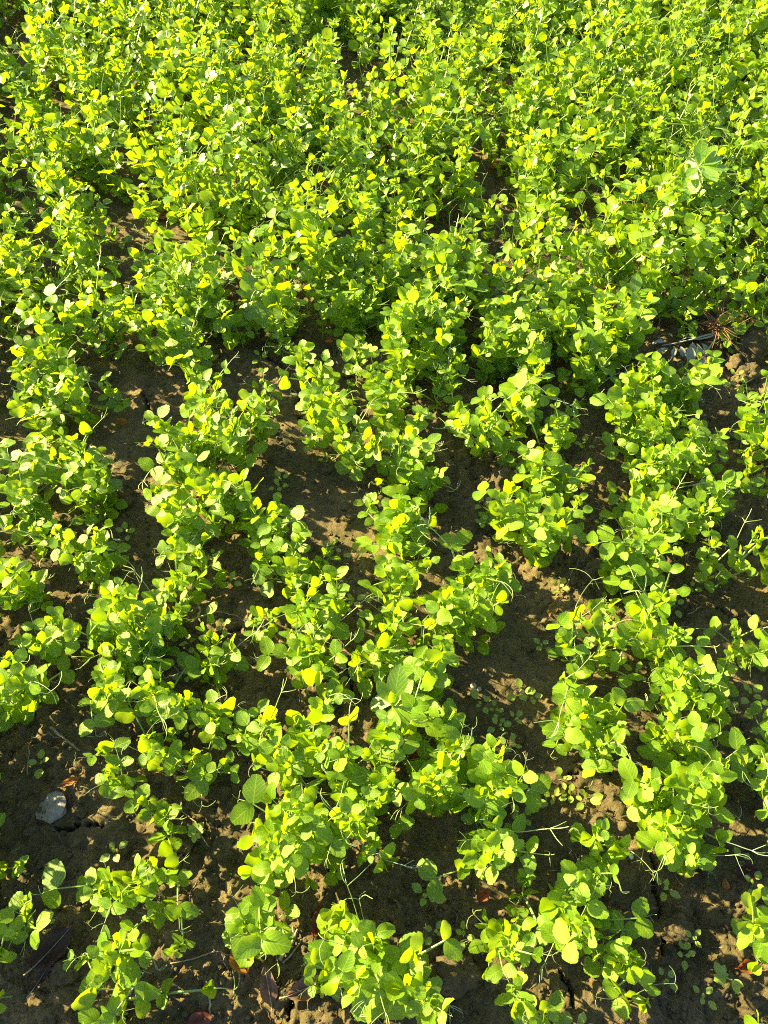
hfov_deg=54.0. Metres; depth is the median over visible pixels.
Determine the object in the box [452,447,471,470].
soil clod
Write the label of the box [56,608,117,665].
pea plant
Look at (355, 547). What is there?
weed seedling
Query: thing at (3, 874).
pea plant
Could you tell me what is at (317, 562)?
pea plant
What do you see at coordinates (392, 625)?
pea plant
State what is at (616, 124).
pea plants beyond
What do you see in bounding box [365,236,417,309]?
pea plant
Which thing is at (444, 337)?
pea plant
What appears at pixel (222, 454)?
pea plant
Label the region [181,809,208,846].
twig
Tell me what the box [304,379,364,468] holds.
pea plant
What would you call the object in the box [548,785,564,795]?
dead leaf
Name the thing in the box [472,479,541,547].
pea plant
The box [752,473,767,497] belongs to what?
pea plant
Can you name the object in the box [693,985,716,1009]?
weed seedling
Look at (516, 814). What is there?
weed seedling
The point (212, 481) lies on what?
pea plant
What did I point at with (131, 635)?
pea plant
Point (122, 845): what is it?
weed seedling
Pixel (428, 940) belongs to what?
weed seedling
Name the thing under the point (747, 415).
pea plant
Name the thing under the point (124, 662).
pea plant
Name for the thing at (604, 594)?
weed seedling
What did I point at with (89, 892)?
pea plant
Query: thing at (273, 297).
pea plant
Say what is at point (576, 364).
pea plant
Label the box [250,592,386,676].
pea plant
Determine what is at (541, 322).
pea plant
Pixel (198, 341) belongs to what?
pea plant
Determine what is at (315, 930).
dead leaf
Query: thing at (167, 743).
dead leaf
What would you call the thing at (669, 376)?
pea plant
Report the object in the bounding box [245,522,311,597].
pea plant
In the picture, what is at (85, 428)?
pea plant
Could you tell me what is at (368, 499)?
pea plant
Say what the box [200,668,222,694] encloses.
pea plant
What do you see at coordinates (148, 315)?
pea plant
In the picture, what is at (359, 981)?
pea plant
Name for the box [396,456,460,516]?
pea plant
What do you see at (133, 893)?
pea plant
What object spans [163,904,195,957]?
pea plant
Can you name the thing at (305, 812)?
pea plant
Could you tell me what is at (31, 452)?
pea plant
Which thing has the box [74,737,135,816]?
pea plant
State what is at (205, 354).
pea plant
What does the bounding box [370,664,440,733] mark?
broadleaf weed
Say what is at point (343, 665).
weed seedling
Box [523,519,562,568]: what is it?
pea plant
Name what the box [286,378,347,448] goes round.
pea plant
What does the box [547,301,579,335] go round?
pea plant
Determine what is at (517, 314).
pea plant
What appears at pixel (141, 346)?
pea plant
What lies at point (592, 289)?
pea plant
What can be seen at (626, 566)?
pea plant
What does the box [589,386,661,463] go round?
pea plant
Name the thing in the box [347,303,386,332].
pea plant
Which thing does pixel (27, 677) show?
pea plant
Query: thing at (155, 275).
pea plant
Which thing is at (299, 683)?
pea plant
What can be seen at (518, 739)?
soil clod
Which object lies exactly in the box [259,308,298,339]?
pea plant
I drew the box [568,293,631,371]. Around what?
pea plant
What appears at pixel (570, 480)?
pea plant
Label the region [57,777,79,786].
dead leaf
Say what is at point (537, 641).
weed seedling
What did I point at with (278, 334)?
pea plant
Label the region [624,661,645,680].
weed seedling
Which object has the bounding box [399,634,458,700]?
pea plant
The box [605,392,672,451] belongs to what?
pea plant
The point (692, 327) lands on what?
pea plant
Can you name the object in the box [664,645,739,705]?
pea plant
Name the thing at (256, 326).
pea plant
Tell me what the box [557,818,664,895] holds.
pea plant
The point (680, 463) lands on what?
pea plant
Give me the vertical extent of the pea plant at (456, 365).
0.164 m
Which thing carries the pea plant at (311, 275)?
on the ground
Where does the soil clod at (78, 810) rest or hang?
on the ground
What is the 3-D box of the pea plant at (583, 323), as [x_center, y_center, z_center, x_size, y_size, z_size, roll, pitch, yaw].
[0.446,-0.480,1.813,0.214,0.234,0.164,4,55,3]
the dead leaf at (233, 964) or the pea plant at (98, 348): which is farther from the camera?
the pea plant at (98, 348)
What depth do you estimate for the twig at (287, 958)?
1.13 m
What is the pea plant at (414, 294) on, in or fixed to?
on the ground
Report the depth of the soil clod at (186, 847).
1.19 m
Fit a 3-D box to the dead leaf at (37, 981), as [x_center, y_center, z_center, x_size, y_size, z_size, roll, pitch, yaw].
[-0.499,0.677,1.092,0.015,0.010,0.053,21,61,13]
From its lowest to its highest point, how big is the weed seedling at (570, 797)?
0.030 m
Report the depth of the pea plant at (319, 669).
1.27 m
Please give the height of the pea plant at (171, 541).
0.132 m
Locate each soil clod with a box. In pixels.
[21,823,37,839]
[47,954,79,986]
[69,802,88,818]
[75,791,86,803]
[115,489,133,508]
[132,711,157,734]
[173,837,192,854]
[177,854,184,870]
[321,459,336,474]
[333,357,355,377]
[429,950,481,999]
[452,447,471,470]
[488,465,517,491]
[502,732,523,748]
[579,558,602,583]
[610,758,622,785]
[628,987,664,1023]
[652,912,698,944]
[685,325,703,338]
[700,316,735,351]
[725,353,743,371]
[731,330,767,365]
[734,362,761,383]
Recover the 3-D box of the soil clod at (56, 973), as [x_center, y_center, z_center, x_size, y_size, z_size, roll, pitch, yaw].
[-0.469,0.674,1.105,0.045,0.030,0.044,16,59,7]
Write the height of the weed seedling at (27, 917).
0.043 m
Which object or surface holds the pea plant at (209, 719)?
on the ground
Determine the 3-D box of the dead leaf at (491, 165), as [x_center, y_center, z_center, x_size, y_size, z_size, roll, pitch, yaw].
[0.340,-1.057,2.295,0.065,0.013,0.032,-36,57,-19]
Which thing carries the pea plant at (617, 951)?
on the ground
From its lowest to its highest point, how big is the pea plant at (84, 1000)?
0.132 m
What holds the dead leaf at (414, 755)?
on the ground
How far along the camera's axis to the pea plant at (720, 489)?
1.49 m
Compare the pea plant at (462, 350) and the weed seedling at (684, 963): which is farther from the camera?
the pea plant at (462, 350)
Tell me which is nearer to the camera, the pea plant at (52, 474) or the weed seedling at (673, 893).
the weed seedling at (673, 893)
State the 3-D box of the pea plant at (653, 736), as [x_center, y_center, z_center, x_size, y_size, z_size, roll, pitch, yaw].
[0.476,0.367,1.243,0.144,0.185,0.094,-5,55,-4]
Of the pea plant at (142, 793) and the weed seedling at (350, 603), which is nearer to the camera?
the pea plant at (142, 793)
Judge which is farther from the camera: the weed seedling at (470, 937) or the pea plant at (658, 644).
the pea plant at (658, 644)
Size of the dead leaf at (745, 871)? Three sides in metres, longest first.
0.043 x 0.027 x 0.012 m
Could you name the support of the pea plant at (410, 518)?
on the ground
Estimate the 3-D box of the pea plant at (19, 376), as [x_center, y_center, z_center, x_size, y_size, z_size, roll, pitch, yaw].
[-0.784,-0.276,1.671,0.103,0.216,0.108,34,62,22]
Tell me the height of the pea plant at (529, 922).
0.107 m
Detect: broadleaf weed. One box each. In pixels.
[236,273,272,326]
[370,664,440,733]
[617,273,657,309]
[674,141,727,232]
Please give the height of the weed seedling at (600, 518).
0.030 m
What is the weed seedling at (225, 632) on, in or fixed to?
on the ground
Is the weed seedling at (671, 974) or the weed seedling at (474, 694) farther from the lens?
the weed seedling at (474, 694)
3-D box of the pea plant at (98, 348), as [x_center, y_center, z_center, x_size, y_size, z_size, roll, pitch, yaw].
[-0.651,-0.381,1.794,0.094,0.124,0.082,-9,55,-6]
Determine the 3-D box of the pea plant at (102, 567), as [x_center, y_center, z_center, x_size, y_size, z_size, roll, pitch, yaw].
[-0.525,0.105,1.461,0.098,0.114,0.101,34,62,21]
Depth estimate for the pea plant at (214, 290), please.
1.78 m
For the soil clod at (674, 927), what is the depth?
1.12 m
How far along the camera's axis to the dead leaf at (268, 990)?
1.10 m
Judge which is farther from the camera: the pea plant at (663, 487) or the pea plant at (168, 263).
the pea plant at (168, 263)
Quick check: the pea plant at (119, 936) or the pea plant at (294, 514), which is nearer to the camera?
the pea plant at (119, 936)
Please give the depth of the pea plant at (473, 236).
1.89 m
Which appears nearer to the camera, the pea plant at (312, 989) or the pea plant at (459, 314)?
the pea plant at (312, 989)
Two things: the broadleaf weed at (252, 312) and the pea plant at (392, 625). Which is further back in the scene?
the broadleaf weed at (252, 312)
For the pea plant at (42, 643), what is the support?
on the ground
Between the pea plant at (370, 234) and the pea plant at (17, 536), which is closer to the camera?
the pea plant at (17, 536)
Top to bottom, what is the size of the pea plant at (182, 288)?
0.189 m
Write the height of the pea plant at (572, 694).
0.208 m
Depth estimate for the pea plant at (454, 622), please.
1.34 m
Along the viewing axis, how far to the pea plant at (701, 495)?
1.49 m
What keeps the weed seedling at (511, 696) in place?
on the ground
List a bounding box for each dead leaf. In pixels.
[23,926,71,975]
[26,959,50,997]
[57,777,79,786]
[117,418,128,424]
[158,211,167,218]
[164,741,172,746]
[183,1012,211,1023]
[229,950,249,977]
[233,397,242,404]
[260,966,277,1013]
[279,977,315,1000]
[292,409,302,415]
[311,906,321,941]
[410,749,429,759]
[475,889,489,901]
[487,160,500,168]
[547,602,557,616]
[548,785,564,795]
[722,878,729,889]
[733,862,756,880]
[735,959,757,973]
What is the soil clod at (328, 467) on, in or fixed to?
on the ground
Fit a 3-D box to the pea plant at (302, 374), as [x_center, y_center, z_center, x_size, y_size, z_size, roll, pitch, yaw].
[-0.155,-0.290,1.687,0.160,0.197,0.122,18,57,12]
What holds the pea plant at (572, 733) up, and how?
on the ground
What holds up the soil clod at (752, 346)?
on the ground
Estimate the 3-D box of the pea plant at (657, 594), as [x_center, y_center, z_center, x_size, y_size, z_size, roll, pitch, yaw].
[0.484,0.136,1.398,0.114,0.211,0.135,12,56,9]
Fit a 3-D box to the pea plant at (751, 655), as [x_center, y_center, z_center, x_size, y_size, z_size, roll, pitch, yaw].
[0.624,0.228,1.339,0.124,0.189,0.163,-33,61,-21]
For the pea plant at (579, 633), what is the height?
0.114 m
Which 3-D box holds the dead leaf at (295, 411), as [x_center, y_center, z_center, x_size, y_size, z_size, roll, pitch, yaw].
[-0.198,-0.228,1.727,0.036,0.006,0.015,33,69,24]
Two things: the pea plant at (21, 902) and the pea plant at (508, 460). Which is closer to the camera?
the pea plant at (21, 902)
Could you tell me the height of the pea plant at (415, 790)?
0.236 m
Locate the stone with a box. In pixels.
[35,791,65,823]
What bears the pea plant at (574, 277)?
on the ground
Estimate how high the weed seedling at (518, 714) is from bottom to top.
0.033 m
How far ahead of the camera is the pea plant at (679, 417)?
1.63 m
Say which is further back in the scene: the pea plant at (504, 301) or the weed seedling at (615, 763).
the pea plant at (504, 301)
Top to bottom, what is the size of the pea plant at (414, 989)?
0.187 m
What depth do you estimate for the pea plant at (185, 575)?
1.43 m
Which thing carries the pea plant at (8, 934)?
on the ground
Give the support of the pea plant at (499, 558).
on the ground
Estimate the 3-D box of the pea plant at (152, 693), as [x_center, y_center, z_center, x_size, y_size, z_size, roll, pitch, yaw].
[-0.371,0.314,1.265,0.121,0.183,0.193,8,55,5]
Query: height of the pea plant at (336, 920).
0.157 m
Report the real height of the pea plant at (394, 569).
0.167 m
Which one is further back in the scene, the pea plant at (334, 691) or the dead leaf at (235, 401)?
the dead leaf at (235, 401)
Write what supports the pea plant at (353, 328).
on the ground
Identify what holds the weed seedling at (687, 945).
on the ground
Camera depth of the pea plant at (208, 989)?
1.07 m
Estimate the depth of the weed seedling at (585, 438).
1.68 m
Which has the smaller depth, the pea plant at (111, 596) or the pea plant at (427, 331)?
the pea plant at (111, 596)
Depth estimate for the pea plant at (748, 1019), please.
1.02 m
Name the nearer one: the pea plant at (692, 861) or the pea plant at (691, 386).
the pea plant at (692, 861)
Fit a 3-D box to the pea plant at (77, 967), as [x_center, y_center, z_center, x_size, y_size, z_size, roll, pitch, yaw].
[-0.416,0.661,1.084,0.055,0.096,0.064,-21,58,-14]
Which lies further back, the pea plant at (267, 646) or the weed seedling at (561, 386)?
the weed seedling at (561, 386)
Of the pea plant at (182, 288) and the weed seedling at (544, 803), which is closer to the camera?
the weed seedling at (544, 803)
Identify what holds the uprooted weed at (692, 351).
on the ground
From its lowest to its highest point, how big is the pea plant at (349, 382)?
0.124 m
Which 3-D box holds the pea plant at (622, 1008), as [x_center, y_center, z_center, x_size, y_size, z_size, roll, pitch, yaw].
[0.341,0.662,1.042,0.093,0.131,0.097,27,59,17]
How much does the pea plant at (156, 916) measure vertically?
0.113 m
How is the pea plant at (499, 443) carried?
on the ground
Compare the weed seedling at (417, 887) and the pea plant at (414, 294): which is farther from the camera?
the pea plant at (414, 294)
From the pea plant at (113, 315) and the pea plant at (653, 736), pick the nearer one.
the pea plant at (653, 736)
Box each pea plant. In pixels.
[0,274,93,374]
[0,435,60,500]
[0,440,53,535]
[0,478,51,556]
[0,556,52,612]
[0,604,74,662]
[0,647,75,713]
[0,668,58,731]
[0,855,28,877]
[0,861,7,879]
[0,891,53,949]
[0,923,27,962]
[0,989,13,1013]
[1,327,91,398]
[1,373,68,448]
[1,517,78,558]
[5,334,109,432]
[6,299,75,378]
[6,356,54,408]
[22,434,52,449]
[24,519,120,589]
[29,447,122,522]
[31,858,124,927]
[38,426,75,489]
[45,280,112,350]
[45,628,65,664]
[46,369,69,401]
[55,409,114,488]
[55,460,127,528]
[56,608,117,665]
[62,240,129,348]
[63,932,166,974]
[63,949,110,993]
[71,957,149,1018]
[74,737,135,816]
[75,641,137,669]
[77,667,144,736]
[78,959,160,1023]
[81,738,147,799]
[83,328,127,361]
[83,855,126,906]
[85,571,174,627]
[91,876,148,934]
[92,924,139,964]
[94,656,126,713]
[95,538,130,582]
[98,371,131,411]
[105,567,173,678]
[107,625,155,683]
[110,276,167,336]
[114,696,165,752]
[117,316,163,368]
[119,555,217,660]
[120,867,198,941]
[121,736,195,778]
[122,970,239,1023]
[123,783,182,833]
[123,860,157,909]
[125,257,201,349]
[126,651,191,739]
[127,319,153,358]
[132,852,189,886]
[137,425,195,496]
[142,259,188,316]
[142,353,237,449]
[142,530,227,603]
[143,470,211,547]
[147,274,211,374]
[148,800,187,856]
[153,266,192,315]
[153,464,209,513]
[155,517,202,568]
[156,242,217,308]
[156,255,199,320]
[156,687,247,749]
[160,727,185,755]
[162,421,214,479]
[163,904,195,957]
[165,327,215,400]
[167,748,218,811]
[171,260,237,337]
[173,451,243,516]
[173,620,263,682]
[176,428,229,470]
[176,487,229,507]
[179,325,217,362]
[182,750,238,795]
[184,484,254,542]
[194,230,232,296]
[196,382,254,461]
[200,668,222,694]
[202,294,254,346]
[203,445,225,467]
[205,297,247,349]
[207,416,268,472]
[214,382,292,442]
[219,221,275,304]
[221,885,299,977]
[227,678,295,763]
[228,464,289,557]
[230,774,343,895]
[234,297,260,340]
[237,817,289,895]
[239,368,282,409]
[239,492,307,555]
[242,268,307,335]
[243,606,275,642]
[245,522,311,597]
[249,188,291,278]
[249,705,316,828]
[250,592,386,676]
[250,605,280,632]
[252,251,310,336]
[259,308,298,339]
[259,564,350,640]
[262,339,308,365]
[267,324,292,357]
[278,339,343,407]
[282,661,362,750]
[282,783,365,868]
[284,630,358,685]
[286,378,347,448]
[286,664,309,694]
[290,259,324,318]
[295,205,336,305]
[295,724,347,782]
[300,975,340,999]
[301,544,340,579]
[301,694,427,838]
[301,846,345,885]
[303,900,389,973]
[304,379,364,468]
[304,857,405,1023]
[305,208,357,305]
[309,285,333,337]
[312,268,379,329]
[320,783,421,872]
[323,264,366,324]
[323,380,365,410]
[325,290,387,340]
[328,722,402,816]
[331,265,379,313]
[332,397,398,480]
[333,241,377,285]
[333,891,462,1023]
[334,626,419,698]
[336,330,379,386]
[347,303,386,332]
[351,192,382,287]
[351,488,380,525]
[353,596,435,657]
[355,485,416,557]
[358,237,419,330]
[358,546,426,623]
[358,593,391,629]
[359,350,415,411]
[362,370,423,440]
[363,429,439,504]
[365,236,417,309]
[366,709,428,778]
[368,455,393,486]
[376,308,455,386]
[379,497,436,545]
[381,297,439,359]
[381,519,439,611]
[388,223,421,296]
[390,404,444,470]
[390,727,472,819]
[391,280,443,341]
[395,738,527,809]
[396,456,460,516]
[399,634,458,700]
[401,656,476,744]
[402,278,430,335]
[404,723,476,788]
[407,263,465,298]
[407,286,466,351]
[407,326,466,369]
[407,614,429,653]
[409,368,503,436]
[411,236,460,290]
[411,323,474,394]
[411,507,526,606]
[414,215,462,268]
[415,303,439,335]
[415,813,487,901]
[416,343,457,411]
[419,230,462,301]
[420,232,464,302]
[423,261,487,351]
[423,579,496,654]
[423,587,467,648]
[429,238,487,305]
[430,311,549,386]
[437,374,547,458]
[449,733,551,816]
[455,225,468,269]
[456,557,511,633]
[457,785,568,884]
[459,327,470,352]
[462,222,499,291]
[462,908,550,1001]
[465,563,521,596]
[467,253,510,312]
[469,270,575,316]
[469,290,520,368]
[472,292,530,342]
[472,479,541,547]
[473,546,506,568]
[485,285,549,377]
[490,232,532,308]
[491,322,551,388]
[494,971,563,1023]
[496,357,575,435]
[497,428,541,467]
[498,902,528,943]
[499,331,582,413]
[499,372,588,453]
[502,481,520,502]
[503,351,553,386]
[509,868,552,930]
[513,440,557,513]
[522,300,550,362]
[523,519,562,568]
[525,449,562,497]
[525,493,592,551]
[529,458,595,507]
[531,253,569,304]
[532,300,583,362]
[534,652,621,738]
[535,844,613,975]
[538,687,647,759]
[539,264,619,338]
[545,568,644,678]
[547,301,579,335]
[554,269,589,313]
[556,316,592,395]
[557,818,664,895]
[563,705,639,789]
[565,596,607,666]
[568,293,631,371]
[570,329,644,408]
[573,230,652,312]
[573,897,656,963]
[578,272,639,332]
[578,474,692,573]
[582,909,655,991]
[583,303,615,340]
[585,524,646,608]
[585,599,620,645]
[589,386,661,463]
[595,953,677,1019]
[598,624,643,687]
[602,287,659,360]
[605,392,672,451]
[607,352,660,402]
[607,446,721,538]
[610,359,642,372]
[615,355,681,450]
[615,540,690,622]
[618,757,737,823]
[622,418,710,494]
[624,579,719,691]
[625,590,683,658]
[629,428,700,501]
[632,758,767,871]
[633,485,733,562]
[637,351,685,417]
[637,705,718,761]
[644,643,718,715]
[645,542,660,564]
[645,746,752,884]
[654,489,724,542]
[657,468,743,526]
[660,699,754,784]
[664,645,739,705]
[665,418,701,440]
[670,350,730,417]
[670,407,707,432]
[673,306,700,337]
[678,352,710,388]
[680,416,729,478]
[681,615,767,671]
[687,509,767,592]
[707,500,734,511]
[729,722,767,798]
[730,377,767,464]
[731,887,767,975]
[733,456,767,494]
[737,369,767,404]
[744,700,767,735]
[744,1010,761,1023]
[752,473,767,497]
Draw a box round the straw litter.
[0,264,767,1021]
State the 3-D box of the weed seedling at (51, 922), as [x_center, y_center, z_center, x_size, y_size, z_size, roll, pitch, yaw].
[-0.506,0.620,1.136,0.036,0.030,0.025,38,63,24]
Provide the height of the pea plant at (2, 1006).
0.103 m
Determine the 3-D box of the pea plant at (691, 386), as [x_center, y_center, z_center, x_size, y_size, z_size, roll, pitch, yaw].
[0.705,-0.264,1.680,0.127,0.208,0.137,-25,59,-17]
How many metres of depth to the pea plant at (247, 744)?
1.21 m
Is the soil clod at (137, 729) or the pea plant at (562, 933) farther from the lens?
the soil clod at (137, 729)
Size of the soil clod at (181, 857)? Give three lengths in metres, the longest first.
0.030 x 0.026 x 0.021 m
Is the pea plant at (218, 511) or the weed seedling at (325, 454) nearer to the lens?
the pea plant at (218, 511)
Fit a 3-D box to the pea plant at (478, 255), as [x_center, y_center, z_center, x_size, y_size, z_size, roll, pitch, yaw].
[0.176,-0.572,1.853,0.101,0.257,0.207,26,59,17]
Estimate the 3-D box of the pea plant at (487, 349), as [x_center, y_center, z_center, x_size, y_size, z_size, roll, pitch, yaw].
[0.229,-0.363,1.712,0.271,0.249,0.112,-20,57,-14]
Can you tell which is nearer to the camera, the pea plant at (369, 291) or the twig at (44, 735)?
the twig at (44, 735)
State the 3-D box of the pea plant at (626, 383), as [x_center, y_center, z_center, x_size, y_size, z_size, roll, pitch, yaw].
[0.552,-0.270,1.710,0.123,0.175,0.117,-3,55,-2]
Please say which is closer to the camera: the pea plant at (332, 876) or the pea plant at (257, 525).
the pea plant at (332, 876)
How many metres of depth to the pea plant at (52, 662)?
1.36 m
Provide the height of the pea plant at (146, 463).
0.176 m
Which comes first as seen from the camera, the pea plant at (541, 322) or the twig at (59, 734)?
the twig at (59, 734)
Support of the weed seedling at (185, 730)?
on the ground
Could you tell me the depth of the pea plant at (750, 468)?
1.54 m
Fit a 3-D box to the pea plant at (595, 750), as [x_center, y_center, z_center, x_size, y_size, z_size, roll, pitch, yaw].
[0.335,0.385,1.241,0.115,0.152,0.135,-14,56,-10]
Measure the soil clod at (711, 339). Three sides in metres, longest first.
0.119 x 0.101 x 0.084 m
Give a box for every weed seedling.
[6,906,32,926]
[28,749,48,778]
[43,910,54,933]
[100,841,127,861]
[116,522,134,540]
[172,667,188,681]
[175,725,194,736]
[179,634,194,652]
[207,549,223,558]
[216,618,230,636]
[223,571,241,585]
[252,350,267,363]
[269,479,287,491]
[274,470,288,485]
[299,434,316,451]
[318,452,334,461]
[323,675,347,688]
[324,538,340,552]
[329,650,345,668]
[342,601,352,615]
[344,542,366,558]
[345,593,364,606]
[363,592,379,601]
[412,883,446,905]
[425,921,441,944]
[456,920,474,950]
[471,690,489,713]
[475,497,491,508]
[475,514,490,527]
[487,718,504,732]
[489,700,503,717]
[497,733,521,751]
[504,710,522,726]
[507,678,535,700]
[511,804,530,825]
[519,689,542,703]
[519,789,547,813]
[534,638,551,651]
[544,788,566,803]
[551,578,568,593]
[556,766,571,788]
[559,384,570,393]
[559,783,581,802]
[561,1011,591,1023]
[574,435,594,452]
[576,789,602,809]
[582,944,604,965]
[586,597,605,613]
[595,516,606,524]
[602,592,611,604]
[608,753,618,767]
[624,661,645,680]
[655,876,680,900]
[659,967,676,989]
[671,598,683,617]
[677,939,695,969]
[683,581,701,591]
[684,929,701,949]
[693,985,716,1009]
[724,701,738,713]
[729,368,743,382]
[729,378,750,389]
[734,847,750,870]
[735,449,744,462]
[741,683,762,703]
[744,871,763,895]
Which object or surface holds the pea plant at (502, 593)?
on the ground
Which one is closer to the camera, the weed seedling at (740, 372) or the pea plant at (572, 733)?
the pea plant at (572, 733)
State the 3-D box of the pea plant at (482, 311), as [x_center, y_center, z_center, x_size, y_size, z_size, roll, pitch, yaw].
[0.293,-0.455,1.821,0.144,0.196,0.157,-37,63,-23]
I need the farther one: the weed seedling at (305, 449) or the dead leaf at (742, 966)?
the weed seedling at (305, 449)
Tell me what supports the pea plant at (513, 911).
on the ground
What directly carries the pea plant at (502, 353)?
on the ground
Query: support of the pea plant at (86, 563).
on the ground
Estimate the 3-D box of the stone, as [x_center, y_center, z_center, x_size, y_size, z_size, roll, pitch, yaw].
[-0.549,0.487,1.243,0.055,0.014,0.055,-16,49,3]
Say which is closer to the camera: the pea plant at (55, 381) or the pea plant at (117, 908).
the pea plant at (117, 908)
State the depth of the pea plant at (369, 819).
1.12 m
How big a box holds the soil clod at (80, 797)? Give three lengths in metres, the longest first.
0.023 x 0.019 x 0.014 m
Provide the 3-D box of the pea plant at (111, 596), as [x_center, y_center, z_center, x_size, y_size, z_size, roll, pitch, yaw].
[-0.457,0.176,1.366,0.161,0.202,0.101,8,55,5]
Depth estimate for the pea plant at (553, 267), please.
1.87 m
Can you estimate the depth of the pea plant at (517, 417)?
1.66 m
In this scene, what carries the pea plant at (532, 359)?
on the ground
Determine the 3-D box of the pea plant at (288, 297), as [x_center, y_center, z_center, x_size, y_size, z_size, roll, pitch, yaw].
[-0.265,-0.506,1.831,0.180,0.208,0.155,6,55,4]
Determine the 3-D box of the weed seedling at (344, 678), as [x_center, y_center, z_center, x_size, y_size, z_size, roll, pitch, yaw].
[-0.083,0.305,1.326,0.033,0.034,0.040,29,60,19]
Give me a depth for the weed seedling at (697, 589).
1.47 m
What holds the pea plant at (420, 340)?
on the ground
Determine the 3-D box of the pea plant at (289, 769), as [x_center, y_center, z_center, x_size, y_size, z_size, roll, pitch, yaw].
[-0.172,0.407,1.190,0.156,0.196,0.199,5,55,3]
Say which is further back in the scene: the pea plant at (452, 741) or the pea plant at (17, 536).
the pea plant at (17, 536)
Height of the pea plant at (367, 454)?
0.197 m
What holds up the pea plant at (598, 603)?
on the ground
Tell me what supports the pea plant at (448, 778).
on the ground
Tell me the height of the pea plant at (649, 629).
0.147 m
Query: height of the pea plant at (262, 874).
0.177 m
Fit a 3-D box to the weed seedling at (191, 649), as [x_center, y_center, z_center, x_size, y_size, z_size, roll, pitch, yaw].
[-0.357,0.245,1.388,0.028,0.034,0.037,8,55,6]
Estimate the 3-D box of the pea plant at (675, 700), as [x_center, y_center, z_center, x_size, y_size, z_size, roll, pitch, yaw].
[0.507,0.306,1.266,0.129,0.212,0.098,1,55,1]
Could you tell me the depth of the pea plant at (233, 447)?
1.57 m
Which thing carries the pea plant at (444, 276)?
on the ground
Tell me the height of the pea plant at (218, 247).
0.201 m
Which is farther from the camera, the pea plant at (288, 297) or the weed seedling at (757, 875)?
the pea plant at (288, 297)
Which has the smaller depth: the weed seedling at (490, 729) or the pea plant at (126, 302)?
the weed seedling at (490, 729)
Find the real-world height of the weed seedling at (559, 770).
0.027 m
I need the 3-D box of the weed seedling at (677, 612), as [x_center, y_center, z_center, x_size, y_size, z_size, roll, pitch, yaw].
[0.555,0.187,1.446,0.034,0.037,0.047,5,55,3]
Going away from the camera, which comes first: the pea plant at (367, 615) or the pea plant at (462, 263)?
the pea plant at (367, 615)
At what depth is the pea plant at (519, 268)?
1.81 m
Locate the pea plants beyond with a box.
[0,0,767,956]
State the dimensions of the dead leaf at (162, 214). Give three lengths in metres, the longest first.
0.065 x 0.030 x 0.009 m
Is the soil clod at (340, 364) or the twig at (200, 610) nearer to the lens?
the twig at (200, 610)
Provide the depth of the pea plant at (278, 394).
1.71 m
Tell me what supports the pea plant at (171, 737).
on the ground
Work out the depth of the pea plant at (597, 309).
1.76 m
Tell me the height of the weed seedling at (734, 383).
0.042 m
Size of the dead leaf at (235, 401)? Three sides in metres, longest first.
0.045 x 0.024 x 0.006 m
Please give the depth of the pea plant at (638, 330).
1.73 m
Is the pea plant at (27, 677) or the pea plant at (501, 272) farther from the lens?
the pea plant at (501, 272)
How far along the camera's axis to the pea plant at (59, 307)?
1.76 m
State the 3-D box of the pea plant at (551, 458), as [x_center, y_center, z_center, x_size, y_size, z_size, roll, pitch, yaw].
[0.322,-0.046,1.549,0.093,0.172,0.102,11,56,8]
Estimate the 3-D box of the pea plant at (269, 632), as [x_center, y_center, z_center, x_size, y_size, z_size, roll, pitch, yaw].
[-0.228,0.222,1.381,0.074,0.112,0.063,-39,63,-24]
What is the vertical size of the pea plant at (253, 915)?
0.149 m
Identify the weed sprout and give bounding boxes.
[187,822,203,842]
[714,961,743,994]
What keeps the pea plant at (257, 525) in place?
on the ground
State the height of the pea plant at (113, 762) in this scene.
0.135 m
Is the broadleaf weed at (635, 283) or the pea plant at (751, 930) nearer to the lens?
the pea plant at (751, 930)
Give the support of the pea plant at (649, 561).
on the ground
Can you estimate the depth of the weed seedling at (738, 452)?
1.65 m
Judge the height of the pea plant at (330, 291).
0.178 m
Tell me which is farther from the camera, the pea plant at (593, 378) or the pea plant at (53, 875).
the pea plant at (593, 378)
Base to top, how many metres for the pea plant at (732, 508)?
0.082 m
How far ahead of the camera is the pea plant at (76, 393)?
1.62 m
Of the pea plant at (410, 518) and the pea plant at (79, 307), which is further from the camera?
the pea plant at (79, 307)
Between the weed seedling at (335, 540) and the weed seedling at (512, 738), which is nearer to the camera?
the weed seedling at (512, 738)
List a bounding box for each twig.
[27,733,32,774]
[31,732,60,737]
[50,726,80,750]
[170,951,228,963]
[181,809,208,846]
[197,604,206,632]
[208,997,210,1014]
[278,926,298,960]
[282,939,301,963]
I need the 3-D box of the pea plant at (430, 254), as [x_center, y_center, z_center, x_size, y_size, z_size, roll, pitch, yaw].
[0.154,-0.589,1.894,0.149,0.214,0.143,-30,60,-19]
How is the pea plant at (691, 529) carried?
on the ground
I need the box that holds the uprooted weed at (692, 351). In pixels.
[652,294,751,369]
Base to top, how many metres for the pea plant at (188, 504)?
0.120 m
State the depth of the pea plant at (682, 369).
1.76 m
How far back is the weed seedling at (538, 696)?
1.33 m
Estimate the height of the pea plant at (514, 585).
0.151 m
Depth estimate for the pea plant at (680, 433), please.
1.63 m
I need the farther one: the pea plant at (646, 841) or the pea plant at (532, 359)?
the pea plant at (532, 359)
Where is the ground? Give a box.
[0,0,767,1023]
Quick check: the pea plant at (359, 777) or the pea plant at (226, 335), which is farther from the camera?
the pea plant at (226, 335)
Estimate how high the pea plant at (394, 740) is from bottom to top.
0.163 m
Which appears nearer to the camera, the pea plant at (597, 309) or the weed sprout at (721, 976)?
the weed sprout at (721, 976)
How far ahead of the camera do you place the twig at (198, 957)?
1.12 m

